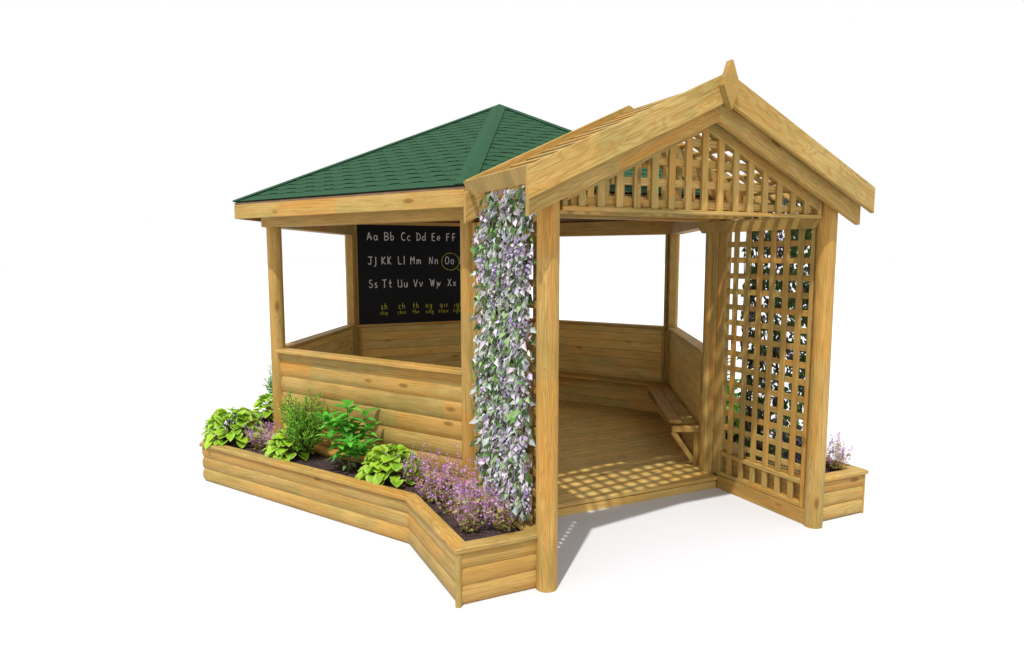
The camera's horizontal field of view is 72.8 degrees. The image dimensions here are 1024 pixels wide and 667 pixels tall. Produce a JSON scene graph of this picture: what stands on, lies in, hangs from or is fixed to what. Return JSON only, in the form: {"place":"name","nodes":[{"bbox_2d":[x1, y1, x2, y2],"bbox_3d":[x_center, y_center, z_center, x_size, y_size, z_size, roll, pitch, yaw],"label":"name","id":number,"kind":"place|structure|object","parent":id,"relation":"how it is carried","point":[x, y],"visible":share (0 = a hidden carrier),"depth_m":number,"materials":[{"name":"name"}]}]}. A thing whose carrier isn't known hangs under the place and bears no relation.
{"place":"outdoors","nodes":[
{"label":"outdoors","id":0,"kind":"place"},
{"bbox_2d":[0,263,1023,666],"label":"ground","id":1,"kind":"structure","parent":0,"point":[130,535],"depth_m":4.59,"materials":[{"name":"white"}]},
{"bbox_2d":[199,410,537,607],"bbox_3d":[-1.581,1.022,5.523,1.623,0.311,4.793,-3,7,-25],"label":"planter","id":2,"kind":"object","parent":1,"relation":"on","point":[464,572],"visible":0.52,"depth_m":4.37,"materials":[{"name":"brown wood"}]},
{"bbox_2d":[223,417,519,540],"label":"soil","id":3,"kind":"structure","parent":2,"relation":"in","point":[318,461],"depth_m":4.54,"materials":[{"name":"black soil"}]},
{"bbox_2d":[201,406,265,449],"bbox_3d":[-2.274,0.752,5.669,0.498,0.298,0.516,-3,7,-25],"label":"hosta","id":4,"kind":"object","parent":3,"relation":"on","point":[219,417],"visible":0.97,"depth_m":5.55,"materials":[{"name":"green plant"}]},
{"bbox_2d":[243,416,275,448],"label":"purple flower plant","id":5,"kind":"object","parent":3,"relation":"on","point":[261,443],"visible":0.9,"depth_m":5.49,"materials":[{"name":"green plant"}]},
{"bbox_2d":[252,393,273,420],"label":"hosta","id":6,"kind":"object","parent":3,"relation":"on","point":[260,405],"visible":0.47,"depth_m":6.41,"materials":[{"name":"green plant"}]},
{"bbox_2d":[261,364,272,396],"bbox_3d":[-2.300,0.490,6.819,0.340,0.561,0.331,2,7,21],"label":"dwarf conifer","id":7,"kind":"object","parent":3,"relation":"on","point":[269,387],"visible":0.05,"depth_m":6.76,"materials":[{"name":"green plant"}]},
{"bbox_2d":[262,419,287,452],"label":"purple flower plant","id":8,"kind":"object","parent":3,"relation":"on","point":[270,436],"visible":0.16,"depth_m":5.32,"materials":[{"name":"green plant"}]},
{"bbox_2d":[260,427,315,460],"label":"hosta","id":9,"kind":"object","parent":3,"relation":"on","point":[275,442],"visible":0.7,"depth_m":5.16,"materials":[{"name":"green plant"}]},
{"bbox_2d":[276,388,338,453],"bbox_3d":[-1.544,0.677,5.186,0.396,0.546,0.437,6,9,43],"label":"dwarf conifer","id":10,"kind":"object","parent":3,"relation":"on","point":[304,426],"visible":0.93,"depth_m":5.16,"materials":[{"name":"green plant"}]},
{"bbox_2d":[311,399,381,470],"bbox_3d":[-1.148,0.711,4.912,0.489,0.544,0.437,2,7,18],"label":"leafy shrub","id":11,"kind":"object","parent":3,"relation":"on","point":[354,446],"visible":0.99,"depth_m":4.87,"materials":[{"name":"green plant"}]},
{"bbox_2d":[355,443,421,487],"bbox_3d":[-0.828,0.886,4.700,0.469,0.246,0.483,-3,7,-25],"label":"hosta","id":12,"kind":"object","parent":3,"relation":"on","point":[389,466],"visible":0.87,"depth_m":4.62,"materials":[{"name":"green plant"}]},
{"bbox_2d":[395,438,435,485],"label":"purple flower plant","id":13,"kind":"object","parent":3,"relation":"on","point":[412,467],"visible":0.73,"depth_m":4.58,"materials":[{"name":"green plant"}]},
{"bbox_2d":[409,460,449,501],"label":"purple flower plant","id":14,"kind":"object","parent":3,"relation":"on","point":[428,487],"visible":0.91,"depth_m":4.32,"materials":[{"name":"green plant"}]},
{"bbox_2d":[418,448,459,488],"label":"purple flower plant","id":15,"kind":"object","parent":3,"relation":"on","point":[430,470],"visible":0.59,"depth_m":4.54,"materials":[{"name":"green plant"}]},
{"bbox_2d":[431,459,473,514],"bbox_3d":[-0.348,0.913,4.106,0.247,0.313,0.223,2,7,17],"label":"purple flower plant","id":16,"kind":"object","parent":3,"relation":"on","point":[453,498],"visible":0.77,"depth_m":4.11,"materials":[{"name":"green plant"}]},
{"bbox_2d":[442,446,482,500],"bbox_3d":[-0.308,0.873,4.280,0.248,0.364,0.243,3,7,24],"label":"purple flower plant","id":17,"kind":"object","parent":3,"relation":"on","point":[463,475],"visible":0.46,"depth_m":4.27,"materials":[{"name":"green plant"}]},
{"bbox_2d":[448,481,490,532],"bbox_3d":[-0.246,0.942,3.823,0.217,0.326,0.268,-3,7,-25],"label":"purple flower plant","id":18,"kind":"object","parent":3,"relation":"on","point":[470,514],"visible":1,"depth_m":3.81,"materials":[{"name":"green plant"}]},
{"bbox_2d":[459,472,503,517],"bbox_3d":[-0.183,0.929,4.036,0.263,0.297,0.223,-3,7,-25],"label":"purple flower plant","id":19,"kind":"object","parent":3,"relation":"on","point":[480,500],"visible":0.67,"depth_m":4.03,"materials":[{"name":"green plant"}]},
{"bbox_2d":[479,479,526,530],"bbox_3d":[-0.054,0.956,3.860,0.299,0.286,0.254,-3,7,-25],"label":"purple flower plant","id":20,"kind":"object","parent":3,"relation":"on","point":[503,523],"visible":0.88,"depth_m":3.85,"materials":[{"name":"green plant"}]},
{"bbox_2d":[232,60,874,592],"bbox_3d":[0.101,-0.470,6.048,4.602,3.161,4.987,-3,7,-25],"label":"gazebo","id":21,"kind":"object","parent":1,"relation":"on","point":[640,170],"visible":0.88,"depth_m":4.84,"materials":[{"name":"brown wood"}]},
{"bbox_2d":[357,225,511,324],"bbox_3d":[-0.842,-0.685,8.001,1.870,1.094,0.014,-3,7,-25],"label":"chalkboard","id":22,"kind":"object","parent":21,"relation":"on","point":[408,274],"visible":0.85,"depth_m":7.84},
{"bbox_2d":[468,185,536,523],"bbox_3d":[-0.052,0.128,3.974,0.194,1.910,0.751,-3,7,-25],"label":"wisteria","id":23,"kind":"object","parent":21,"relation":"attached to","point":[509,264],"visible":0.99,"depth_m":3.88,"materials":[{"name":"multicoloured plant"}]},
{"bbox_2d":[520,369,660,385],"bbox_3d":[0.790,0.648,7.927,1.928,0.354,0.219,4,8,34],"label":"bench","id":24,"kind":"object","parent":21,"relation":"on","point":[639,382],"visible":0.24,"depth_m":7.68,"materials":[{"name":"brown wood"}]},
{"bbox_2d":[647,382,698,465],"bbox_3d":[1.472,0.799,6.552,0.219,0.354,1.869,0,6,5],"label":"bench","id":25,"kind":"object","parent":21,"relation":"on","point":[671,408],"visible":1,"depth_m":6.00,"materials":[{"name":"brown wood"}]},
{"bbox_2d":[734,198,811,470],"bbox_3d":[1.873,0.024,4.883,0.182,1.917,0.752,-3,7,-25],"label":"wisteria","id":26,"kind":"object","parent":21,"relation":"attached to","point":[778,304],"visible":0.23,"depth_m":4.88,"materials":[{"name":"green plant"}]},
{"bbox_2d":[715,445,868,520],"bbox_3d":[1.688,0.849,7.083,1.623,0.311,4.793,-3,7,-25],"label":"planter","id":27,"kind":"object","parent":1,"relation":"on","point":[844,490],"visible":0.22,"depth_m":4.77,"materials":[{"name":"brown wood"}]},
{"bbox_2d":[725,417,838,472],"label":"soil","id":28,"kind":"structure","parent":27,"relation":"in","point":[828,469],"depth_m":5.32,"materials":[{"name":"black soil"}]},
{"bbox_2d":[726,358,739,418],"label":"leafy shrub","id":29,"kind":"object","parent":28,"relation":"on","point":[735,395],"visible":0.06,"depth_m":6.15,"materials":[{"name":"green plant"}]},
{"bbox_2d":[725,403,748,439],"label":"hosta","id":30,"kind":"object","parent":28,"relation":"on","point":[736,425],"visible":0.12,"depth_m":5.74,"materials":[{"name":"green plant"}]},
{"bbox_2d":[826,435,834,458],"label":"purple flower plant","id":31,"kind":"object","parent":28,"relation":"on","point":[830,448],"visible":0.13,"depth_m":4.97,"materials":[{"name":"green plant"}]},
{"bbox_2d":[826,431,853,470],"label":"purple flower plant","id":32,"kind":"object","parent":28,"relation":"on","point":[839,457],"visible":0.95,"depth_m":4.92,"materials":[{"name":"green plant"}]},
{"bbox_2d":[0,0,1023,266],"label":"sky","id":33,"kind":"structure","parent":0,"point":[131,130],"materials":[{"name":"white"}]}
]}

